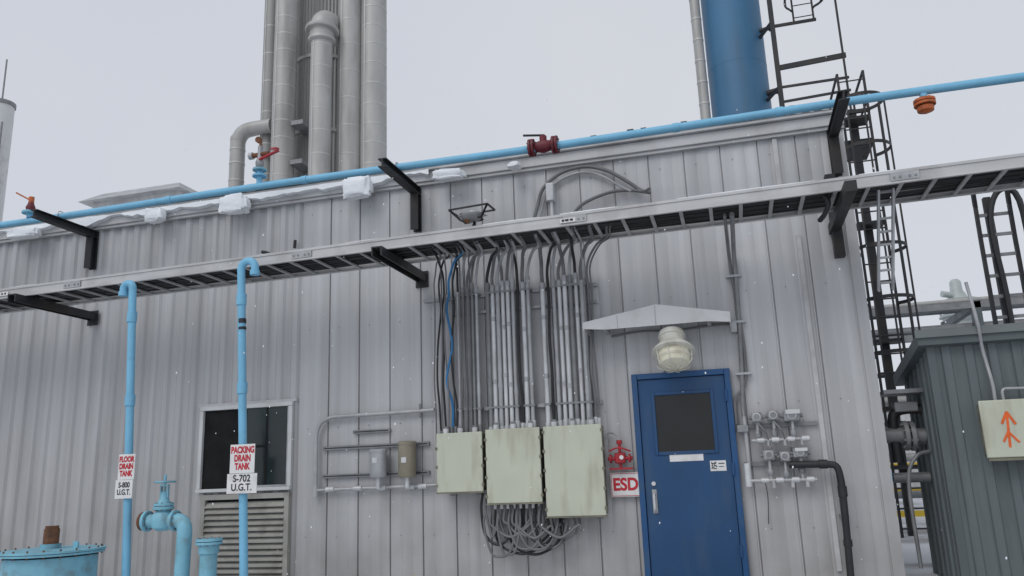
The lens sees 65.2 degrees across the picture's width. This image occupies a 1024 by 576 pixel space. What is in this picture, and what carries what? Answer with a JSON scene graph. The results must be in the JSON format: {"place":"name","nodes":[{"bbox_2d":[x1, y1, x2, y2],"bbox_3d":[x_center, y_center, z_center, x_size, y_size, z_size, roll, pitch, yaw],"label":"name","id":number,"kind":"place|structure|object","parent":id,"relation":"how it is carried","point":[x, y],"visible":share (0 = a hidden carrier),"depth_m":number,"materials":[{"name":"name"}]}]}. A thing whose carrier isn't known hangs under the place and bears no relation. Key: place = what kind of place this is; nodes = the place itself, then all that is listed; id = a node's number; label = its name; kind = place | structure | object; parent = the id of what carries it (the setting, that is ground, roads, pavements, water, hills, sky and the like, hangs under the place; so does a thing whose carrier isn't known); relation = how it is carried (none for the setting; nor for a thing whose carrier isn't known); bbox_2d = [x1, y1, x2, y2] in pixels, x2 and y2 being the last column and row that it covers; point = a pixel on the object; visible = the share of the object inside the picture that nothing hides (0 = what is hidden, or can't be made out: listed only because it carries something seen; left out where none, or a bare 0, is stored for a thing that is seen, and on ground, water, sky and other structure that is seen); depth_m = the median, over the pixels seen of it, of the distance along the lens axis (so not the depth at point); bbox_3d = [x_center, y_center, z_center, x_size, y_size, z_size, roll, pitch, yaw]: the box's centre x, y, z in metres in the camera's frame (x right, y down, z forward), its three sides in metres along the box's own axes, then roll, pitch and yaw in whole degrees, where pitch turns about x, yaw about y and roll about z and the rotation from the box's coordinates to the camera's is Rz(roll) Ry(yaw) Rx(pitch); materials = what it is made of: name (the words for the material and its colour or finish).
{"place":"outdoors","nodes":[
{"label":"outdoors","id":0,"kind":"place"},
{"bbox_2d":[0,115,843,240],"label":"roof fascia","id":1,"kind":"structure","parent":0,"point":[684,140],"depth_m":9.30,"materials":[{"name":"grey metal"}]},
{"bbox_2d":[0,109,832,229],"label":"roof drip edge","id":2,"kind":"object","parent":1,"relation":"attached to","point":[739,125],"visible":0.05,"depth_m":9.30,"materials":[{"name":"grey metal"}]},
{"bbox_2d":[0,106,848,240],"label":"roof edge snow","id":3,"kind":"structure","parent":0,"point":[359,187],"depth_m":10.27,"materials":[{"name":"white snow"}]},
{"bbox_2d":[0,0,1023,389],"label":"sky","id":4,"kind":"structure","parent":0,"point":[110,96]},
{"bbox_2d":[176,70,1006,574],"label":"snowflakes","id":5,"kind":"object","parent":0,"point":[586,376],"visible":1,"depth_m":5.20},
{"bbox_2d":[637,375,742,573],"bbox_3d":[1.836,1.965,8.317,0.908,2.069,0.020,-6,-14,15],"label":"door gap","id":6,"kind":"object","parent":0,"point":[731,457],"depth_m":8.31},
{"bbox_2d":[592,105,818,135],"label":"roof clips","id":7,"kind":"object","parent":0,"point":[686,121],"visible":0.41,"depth_m":9.05,"materials":[{"name":"grey metal"}]},
{"bbox_2d":[895,498,937,575],"bbox_3d":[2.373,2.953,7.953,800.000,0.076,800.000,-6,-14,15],"label":"ground","id":8,"kind":"structure","parent":0,"point":[910,559],"depth_m":10.68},
{"bbox_2d":[0,59,16,221],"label":"white vent stack","id":9,"kind":"object","parent":8,"relation":"on","point":[7,109],"visible":1,"depth_m":24.19,"materials":[{"name":"paint"}]},
{"bbox_2d":[0,525,106,575],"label":"underground tank manway","id":10,"kind":"object","parent":8,"relation":"on","point":[50,556],"visible":1,"depth_m":8.01,"materials":[{"name":"blue paint"}]},
{"bbox_2d":[118,280,137,575],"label":"gooseneck vent pipe","id":11,"kind":"object","parent":8,"relation":"on","point":[128,288],"visible":0.98,"depth_m":8.73,"materials":[{"name":"blue metal"}]},
{"bbox_2d":[114,454,135,498],"bbox_3d":[-4.115,2.003,8.516,0.220,0.460,0.025,-6,-14,15],"label":"sign","id":12,"kind":"object","parent":11,"relation":"attached to","point":[123,484],"visible":1,"depth_m":8.51,"materials":[{"name":"white metal"}]},
{"bbox_2d":[136,475,191,575],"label":"gate valve","id":13,"kind":"object","parent":8,"relation":"on","point":[163,517],"visible":1,"depth_m":8.24,"materials":[{"name":"blue paint"}]},
{"bbox_2d":[195,537,222,575],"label":"flanged stub pipe","id":14,"kind":"object","parent":8,"relation":"on","point":[208,550],"visible":1,"depth_m":8.04,"materials":[{"name":"blue metal"}]},
{"bbox_2d":[236,257,259,575],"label":"gooseneck vent pipe","id":15,"kind":"object","parent":8,"relation":"on","point":[241,303],"visible":1,"depth_m":8.39,"materials":[{"name":"blue metal"}]},
{"bbox_2d":[226,444,256,493],"bbox_3d":[-2.746,1.843,8.164,0.345,0.490,0.025,-6,-14,15],"label":"sign","id":16,"kind":"object","parent":15,"relation":"attached to","point":[242,458],"visible":1,"depth_m":8.16,"materials":[{"name":"white metal"}]},
{"bbox_2d":[228,0,386,186],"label":"exhaust stack cluster","id":17,"kind":"object","parent":8,"relation":"on","point":[324,92],"visible":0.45,"depth_m":21.11,"materials":[{"name":"metal"}]},
{"bbox_2d":[295,132,892,575],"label":"flat panel cladding","id":18,"kind":"structure","parent":8,"relation":"on","point":[353,360],"depth_m":8.89,"materials":[{"name":"grey metal"}]},
{"bbox_2d":[313,404,436,496],"bbox_3d":[-1.556,1.876,9.258,1.621,1.000,0.087,-6,-14,15],"label":"wall conduit loop","id":19,"kind":"object","parent":18,"relation":"attached to","point":[316,490],"depth_m":9.29,"materials":[{"name":"metal"}]},
{"bbox_2d":[369,448,386,487],"bbox_3d":[-1.524,2.056,9.112,0.201,0.440,0.201,-6,-14,15],"label":"junction canister","id":20,"kind":"object","parent":19,"relation":"attached to","point":[378,463],"visible":1,"depth_m":9.05,"materials":[{"name":"metal"}]},
{"bbox_2d":[398,441,415,486],"bbox_3d":[-1.181,1.986,9.021,0.212,0.510,0.216,-6,-14,15],"label":"junction canister","id":21,"kind":"object","parent":19,"relation":"attached to","point":[406,459],"visible":1,"depth_m":8.96,"materials":[{"name":"metal"}]},
{"bbox_2d":[378,157,421,231],"bbox_3d":[-1.298,-1.066,9.334,0.100,0.560,1.044,-6,-14,15],"label":"pipe support bracket","id":22,"kind":"object","parent":18,"relation":"attached to","point":[388,167],"visible":1,"depth_m":9.66,"materials":[{"name":"black metal"}]},
{"bbox_2d":[371,246,428,287],"bbox_3d":[-1.250,-0.236,9.002,0.160,0.200,1.295,-6,-14,15],"label":"tray support bracket","id":23,"kind":"object","parent":18,"relation":"attached to","point":[384,255],"visible":1,"depth_m":8.97,"materials":[{"name":"black metal"}]},
{"bbox_2d":[435,424,486,495],"bbox_3d":[-0.546,1.911,8.876,0.554,0.763,0.254,-6,-14,15],"label":"electrical enclosure","id":24,"kind":"object","parent":18,"relation":"attached to","point":[460,467],"visible":0.98,"depth_m":8.76,"materials":[{"name":"beige metal"}]},
{"bbox_2d":[484,420,545,504],"bbox_3d":[0.043,1.908,8.709,0.634,0.909,0.254,-6,-14,15],"label":"electrical enclosure","id":25,"kind":"object","parent":18,"relation":"attached to","point":[514,459],"visible":0.98,"depth_m":8.60,"materials":[{"name":"beige metal"}]},
{"bbox_2d":[480,492,581,557],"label":"hanging cable loops","id":26,"kind":"object","parent":25,"relation":"hanging from","point":[517,514],"visible":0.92,"depth_m":8.49,"materials":[{"name":"rubber"}]},
{"bbox_2d":[423,224,610,433],"bbox_3d":[0.108,0.505,8.557,2.640,2.147,1.093,-6,-14,15],"label":"conduit bundle","id":27,"kind":"object","parent":18,"relation":"attached to","point":[581,284],"visible":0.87,"depth_m":8.96,"materials":[{"name":"metal"}]},
{"bbox_2d":[542,417,607,518],"bbox_3d":[0.681,1.920,8.526,0.654,1.056,0.254,-6,-14,15],"label":"electrical enclosure","id":28,"kind":"object","parent":18,"relation":"attached to","point":[574,470],"visible":0.98,"depth_m":8.41,"materials":[{"name":"beige metal"}]},
{"bbox_2d":[305,149,857,537],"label":"screws","id":29,"kind":"object","parent":18,"relation":"attached to","point":[598,303],"visible":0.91,"depth_m":9.06,"materials":[{"name":"metal"}]},
{"bbox_2d":[605,432,632,469],"bbox_3d":[1.130,1.724,8.484,0.288,0.396,0.174,-6,-14,15],"label":"manual shutdown valve","id":30,"kind":"object","parent":18,"relation":"attached to","point":[620,458],"visible":1,"depth_m":8.43,"materials":[{"name":"red paint"}]},
{"bbox_2d":[610,472,638,496],"bbox_3d":[1.204,2.075,8.448,0.315,0.250,0.063,-6,-14,15],"label":"esd sign","id":31,"kind":"object","parent":18,"relation":"attached to","point":[624,484],"visible":1,"depth_m":8.42,"materials":[{"name":"white metal"}]},
{"bbox_2d":[583,304,730,336],"bbox_3d":[1.579,0.364,8.553,1.601,0.318,0.386,-6,-14,15],"label":"door canopy","id":32,"kind":"object","parent":18,"relation":"attached to","point":[655,315],"visible":0.92,"depth_m":8.40,"materials":[{"name":"grey metal"}]},
{"bbox_2d":[652,326,694,372],"bbox_3d":[1.690,0.649,8.371,0.450,0.490,0.550,-6,-14,15],"label":"wall lamp","id":33,"kind":"object","parent":18,"relation":"attached to","point":[673,350],"visible":1,"depth_m":8.19,"materials":[{"name":"glass"}]},
{"bbox_2d":[631,368,749,575],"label":"door frame","id":34,"kind":"object","parent":18,"relation":"attached to","point":[641,477],"visible":1,"depth_m":8.32,"materials":[{"name":"blue metal"}]},
{"bbox_2d":[638,375,742,575],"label":"door leaf","id":35,"kind":"object","parent":34,"relation":"in","point":[691,534],"visible":1,"depth_m":8.22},
{"bbox_2d":[652,490,657,512],"bbox_3d":[1.487,2.219,8.316,0.050,0.240,0.010,-6,-14,15],"label":"handle plate","id":36,"kind":"object","parent":35,"relation":"attached to","point":[653,491],"visible":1,"depth_m":8.31,"materials":[{"name":"silver metal"}]},
{"bbox_2d":[653,492,656,512],"bbox_3d":[1.477,2.220,8.276,0.024,0.203,0.076,-6,-14,15],"label":"handle pull","id":37,"kind":"object","parent":35,"relation":"attached to","point":[654,501],"visible":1,"depth_m":8.25,"materials":[{"name":"silver metal"}]},
{"bbox_2d":[654,393,714,451],"bbox_3d":[1.815,1.415,8.424,0.580,0.590,0.011,-6,-14,15],"label":"door window glass","id":38,"kind":"object","parent":35,"relation":"in","point":[684,422],"visible":1,"depth_m":8.42,"materials":[{"name":"black glass"}]},
{"bbox_2d":[651,389,718,455],"bbox_3d":[1.811,1.412,8.412,0.650,0.660,0.027,-6,-14,15],"label":"door window bead","id":39,"kind":"object","parent":35,"relation":"attached to","point":[657,452],"depth_m":8.40,"materials":[{"name":"blue metal"}]},
{"bbox_2d":[669,454,703,461],"bbox_3d":[1.816,1.762,8.328,0.345,0.080,0.004,-6,-14,15],"label":"door notice","id":40,"kind":"object","parent":35,"relation":"attached to","point":[687,457],"depth_m":8.32,"materials":[{"name":"white plastic"}]},
{"bbox_2d":[710,460,726,470],"bbox_3d":[2.121,1.827,8.227,0.160,0.105,0.004,-6,-14,15],"label":"door sticker","id":41,"kind":"object","parent":35,"relation":"attached to","point":[724,468],"depth_m":8.22,"materials":[{"name":"white paper"}]},
{"bbox_2d":[725,389,742,557],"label":"hinges","id":42,"kind":"object","parent":34,"relation":"attached to","point":[733,471],"visible":1,"depth_m":8.14,"materials":[{"name":"blue paint"}]},
{"bbox_2d":[723,212,751,423],"bbox_3d":[2.271,0.326,8.114,0.217,2.034,0.848,-6,-14,15],"label":"wall conduit","id":43,"kind":"object","parent":18,"relation":"attached to","point":[736,326],"depth_m":8.40,"materials":[{"name":"metal"}]},
{"bbox_2d":[737,409,821,523],"bbox_3d":[2.701,1.790,8.018,0.780,1.110,0.182,-6,-14,15],"label":"gas detector manifold","id":44,"kind":"object","parent":18,"relation":"attached to","point":[790,416],"visible":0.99,"depth_m":8.04,"materials":[{"name":"metal"}]},
{"bbox_2d":[772,138,841,570],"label":"seam trim","id":45,"kind":"structure","parent":18,"relation":"attached to","point":[815,379],"depth_m":8.17,"materials":[{"name":"grey metal"}]},
{"bbox_2d":[826,89,849,176],"bbox_3d":[3.332,-1.607,8.142,0.100,0.630,1.044,-6,-14,15],"label":"pipe support bracket","id":46,"kind":"object","parent":18,"relation":"attached to","point":[841,103],"visible":0.98,"depth_m":8.43,"materials":[{"name":"black metal"}]},
{"bbox_2d":[0,72,1023,227],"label":"overhead pipeline","id":47,"kind":"object","parent":46,"relation":"on","point":[853,100],"visible":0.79,"depth_m":8.74,"materials":[{"name":"blue paint"}]},
{"bbox_2d":[16,192,35,217],"bbox_3d":[-6.465,-1.101,10.693,0.271,0.347,0.215,-6,-14,15],"label":"isolation valve","id":48,"kind":"object","parent":47,"relation":"on","point":[29,207],"visible":0.8,"depth_m":10.65,"materials":[{"name":"blue paint"}]},
{"bbox_2d":[248,136,279,183],"bbox_3d":[-3.026,-1.577,9.817,0.477,0.640,0.168,-8,-14,23],"label":"isolation valve","id":49,"kind":"object","parent":47,"relation":"on","point":[259,170],"visible":1,"depth_m":9.80,"materials":[{"name":"blue paint"}]},
{"bbox_2d":[523,134,559,156],"bbox_3d":[0.324,-1.596,8.884,0.396,0.257,0.200,-6,-14,15],"label":"inline gate valve","id":50,"kind":"object","parent":47,"relation":"attached to","point":[543,145],"visible":1,"depth_m":8.82,"materials":[{"name":"red paint"}]},
{"bbox_2d":[913,93,935,113],"bbox_3d":[4.061,-1.816,7.873,0.200,0.200,0.200,-6,-14,15],"label":"drain valve","id":51,"kind":"object","parent":47,"relation":"attached to","point":[924,103],"visible":1,"depth_m":7.81,"materials":[{"name":"orange paint"}]},
{"bbox_2d":[824,173,857,258],"bbox_3d":[3.214,-0.892,7.818,0.120,0.900,1.414,-6,-14,15],"label":"tray support bracket","id":52,"kind":"object","parent":18,"relation":"attached to","point":[846,197],"visible":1,"depth_m":7.95,"materials":[{"name":"black metal"}]},
{"bbox_2d":[0,153,1023,313],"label":"cable tray","id":53,"kind":"object","parent":52,"relation":"on","point":[878,189],"visible":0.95,"depth_m":8.21,"materials":[{"name":"metal"}]},
{"bbox_2d":[448,203,495,225],"bbox_3d":[-0.467,-0.684,9.147,0.480,0.528,0.421,-6,-14,15],"label":"floodlight","id":54,"kind":"object","parent":53,"relation":"attached to","point":[473,217],"visible":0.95,"depth_m":9.12,"materials":[{"name":"black paint"}]},
{"bbox_2d":[533,165,650,217],"bbox_3d":[0.859,-0.996,8.939,1.379,1.018,0.608,-6,-14,15],"label":"flexible conduit loop","id":55,"kind":"object","parent":53,"relation":"attached to","point":[549,195],"visible":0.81,"depth_m":9.27,"materials":[{"name":"metal"}]},
{"bbox_2d":[838,129,905,575],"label":"corner trim","id":56,"kind":"structure","parent":18,"relation":"attached to","point":[894,539],"depth_m":8.01,"materials":[{"name":"grey metal"}]},
{"bbox_2d":[689,0,710,119],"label":"clad riser","id":57,"kind":"object","parent":8,"relation":"on","point":[701,72],"depth_m":18.93,"materials":[{"name":"silver metal"}]},
{"bbox_2d":[691,17,709,104],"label":"riser bands","id":58,"kind":"object","parent":57,"relation":"attached to","point":[700,59],"visible":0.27,"depth_m":18.90,"materials":[{"name":"silver metal"}]},
{"bbox_2d":[700,0,771,117],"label":"shell","id":59,"kind":"object","parent":8,"relation":"on","point":[731,28],"depth_m":18.64,"materials":[{"name":"blue paint"}]},
{"bbox_2d":[708,57,766,74],"bbox_3d":[5.337,-6.484,19.435,1.366,8.730,1.366,-6,-14,15],"label":"weld seam","id":60,"kind":"object","parent":59,"relation":"attached to","point":[737,58],"visible":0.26,"depth_m":18.56,"materials":[{"name":"blue paint"}]},
{"bbox_2d":[759,27,777,95],"bbox_3d":[5.981,-5.288,18.612,0.366,1.720,0.136,-10,-15,30],"label":"bracket","id":61,"kind":"object","parent":59,"relation":"attached to","point":[769,92],"visible":0.49,"depth_m":18.43,"materials":[{"name":"black metal"}]},
{"bbox_2d":[759,17,850,102],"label":"beams","id":62,"kind":"structure","parent":59,"relation":"attached to","point":[805,62],"depth_m":17.60,"materials":[{"name":"black metal"}]},
{"bbox_2d":[783,0,822,20],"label":"caged ladder","id":63,"kind":"object","parent":62,"relation":"attached to","point":[812,7],"visible":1,"depth_m":17.92,"materials":[{"name":"grey metal"}]},
{"bbox_2d":[767,0,851,108],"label":"posts","id":64,"kind":"object","parent":62,"relation":"attached to","point":[775,54],"visible":0.44,"depth_m":17.71,"materials":[{"name":"black metal"}]},
{"bbox_2d":[789,459,854,575],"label":"drain pipe","id":65,"kind":"object","parent":8,"relation":"on","point":[842,494],"visible":1,"depth_m":7.72,"materials":[{"name":"metal"}]},
{"bbox_2d":[829,70,926,537],"bbox_3d":[6.127,0.090,13.382,0.774,7.818,2.193,-6,-14,15],"label":"caged ladder","id":66,"kind":"object","parent":8,"relation":"on","point":[858,150],"visible":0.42,"depth_m":13.00,"materials":[{"name":"black metal"}]},
{"bbox_2d":[883,413,919,486],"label":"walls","id":67,"kind":"structure","parent":8,"relation":"on","point":[905,417],"depth_m":34.68,"materials":[{"name":"grey metal"}]},
{"bbox_2d":[890,462,924,516],"bbox_3d":[11.628,3.743,15.245,10.056,1.098,0.068,-6,-14,15],"label":"yellow handrail","id":68,"kind":"object","parent":8,"relation":"on","point":[919,513],"depth_m":16.08,"materials":[{"name":"metal"}]},
{"bbox_2d":[868,296,1023,498],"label":"pipe rack","id":69,"kind":"object","parent":8,"relation":"on","point":[961,308],"visible":0.06,"depth_m":19.99,"materials":[{"name":"metal"}]},
{"bbox_2d":[893,322,1023,575],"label":"equipment shed","id":70,"kind":"structure","parent":8,"relation":"on","point":[973,499],"depth_m":7.48,"materials":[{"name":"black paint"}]},
{"bbox_2d":[880,388,930,568],"bbox_3d":[4.003,1.897,8.046,0.406,1.720,0.400,-6,-14,15],"label":"shed inlet piping","id":71,"kind":"object","parent":70,"relation":"attached to","point":[908,435],"visible":1,"depth_m":8.07,"materials":[{"name":"metal"}]},
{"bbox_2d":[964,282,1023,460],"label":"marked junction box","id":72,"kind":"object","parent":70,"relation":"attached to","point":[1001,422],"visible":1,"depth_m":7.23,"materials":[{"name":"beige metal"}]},
{"bbox_2d":[939,279,982,323],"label":"vent scrubber tower","id":73,"kind":"structure","parent":8,"relation":"on","point":[956,290],"depth_m":30.67,"materials":[{"name":"white metal"}]},
{"bbox_2d":[971,189,1023,324],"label":"cable riser ladder","id":74,"kind":"object","parent":8,"relation":"on","point":[1000,275],"visible":0.77,"depth_m":12.51,"materials":[{"name":"black metal"}]},
{"bbox_3d":[-14.160,3.144,16.325,0.100,4.800,7.000,-6,-14,15],"label":"left end wall","id":75,"kind":"object","parent":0,"visible":0},
{"bbox_3d":[-4.903,-0.357,14.493,19.520,0.300,6.980,-6,-14,15],"label":"roof","id":76,"kind":"object","parent":75,"relation":"on","visible":0},
{"bbox_2d":[79,182,196,207],"bbox_3d":[-7.411,-0.665,17.071,2.450,2.460,2.400,-6,-14,15],"label":"rooftop penthouse","id":77,"kind":"object","parent":76,"relation":"on","point":[133,195],"visible":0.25,"depth_m":16.30,"materials":[{"name":"metal"}]},
{"bbox_2d":[0,125,843,243],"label":"fascia lower lip","id":78,"kind":"object","parent":76,"relation":"attached to","point":[692,147],"visible":0.67,"depth_m":9.55,"materials":[{"name":"grey metal"}]},
{"bbox_3d":[-5.607,3.806,10.112,19.480,0.150,0.240,-6,-14,15],"label":"concrete base","id":79,"kind":"object","parent":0,"visible":0},
{"bbox_2d":[0,203,303,575],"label":"ribbed cladding","id":80,"kind":"structure","parent":79,"relation":"on","point":[62,408],"depth_m":10.41,"materials":[{"name":"grey metal"}]},
{"bbox_2d":[7,293,98,325],"bbox_3d":[-5.823,0.272,10.186,0.160,0.200,1.295,-6,-14,15],"label":"tray support bracket","id":81,"kind":"object","parent":80,"relation":"attached to","point":[91,317],"visible":1,"depth_m":10.14,"materials":[{"name":"black metal"}]},
{"bbox_2d":[30,209,98,269],"bbox_3d":[-5.891,-0.621,10.538,0.100,0.540,1.044,-6,-14,15],"label":"pipe support bracket","id":82,"kind":"object","parent":80,"relation":"attached to","point":[91,247],"visible":1,"depth_m":10.84,"materials":[{"name":"black metal"}]},
{"bbox_2d":[195,401,293,492],"bbox_3d":[-3.256,1.940,9.741,1.290,1.040,0.070,-6,-14,15],"label":"window frame","id":83,"kind":"object","parent":80,"relation":"attached to","point":[290,404],"visible":0.96,"depth_m":9.73,"materials":[{"name":"grey metal"}]},
{"bbox_2d":[202,409,238,488],"bbox_3d":[-3.561,1.982,9.849,0.536,0.946,0.012,-6,-14,15],"label":"window pane","id":84,"kind":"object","parent":83,"relation":"in","point":[222,425],"depth_m":9.86,"materials":[{"name":"black glass"}]},
{"bbox_2d":[199,398,297,407],"bbox_3d":[-3.269,1.421,9.889,1.370,0.033,0.023,-6,-14,15],"label":"window trim","id":85,"kind":"structure","parent":83,"relation":"attached to","point":[249,402],"depth_m":9.86,"materials":[{"name":"grey metal"}]},
{"bbox_2d":[255,408,268,484],"bbox_3d":[-3.103,1.923,9.716,0.300,0.910,0.002,-6,-14,15],"label":"interior frame","id":86,"kind":"object","parent":83,"relation":"attached to","point":[265,445],"visible":0.75,"depth_m":9.69,"materials":[{"name":"black metal"}]},
{"bbox_2d":[247,406,287,484],"bbox_3d":[-2.972,1.910,9.694,0.570,0.921,0.020,-6,-14,15],"label":"window pane","id":87,"kind":"object","parent":83,"relation":"in","point":[276,445],"visible":0.79,"depth_m":9.68,"materials":[{"name":"black glass"}]},
{"bbox_2d":[257,406,288,486],"bbox_3d":[-2.974,1.921,9.683,0.611,0.946,0.036,-6,-14,15],"label":"window sash","id":88,"kind":"object","parent":83,"relation":"in","point":[286,462],"depth_m":9.56,"materials":[{"name":"grey metal"}]},
{"bbox_2d":[197,492,291,575],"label":"louvre frame","id":89,"kind":"object","parent":80,"relation":"attached to","point":[286,496],"visible":0.75,"depth_m":9.46,"materials":[{"name":"grey metal"}]},
{"bbox_2d":[203,500,283,575],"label":"louvre blades","id":90,"kind":"object","parent":89,"relation":"attached to","point":[265,535],"visible":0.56,"depth_m":9.46,"materials":[{"name":"grey metal"}]},
{"bbox_2d":[207,498,283,553],"bbox_3d":[-3.174,3.005,9.513,1.076,0.958,0.006,-6,-14,15],"label":"louvre back","id":91,"kind":"object","parent":89,"relation":"attached to","point":[237,500],"visible":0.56,"depth_m":9.60,"materials":[{"name":"black metal"}]},
{"bbox_2d":[261,240,296,253],"bbox_3d":[-2.970,-0.462,10.166,0.496,0.257,0.074,-6,-14,15],"label":"flex cable stub","id":92,"kind":"object","parent":80,"relation":"attached to","point":[294,246],"visible":0.48,"depth_m":10.14,"materials":[{"name":"grey metal"}]}
]}

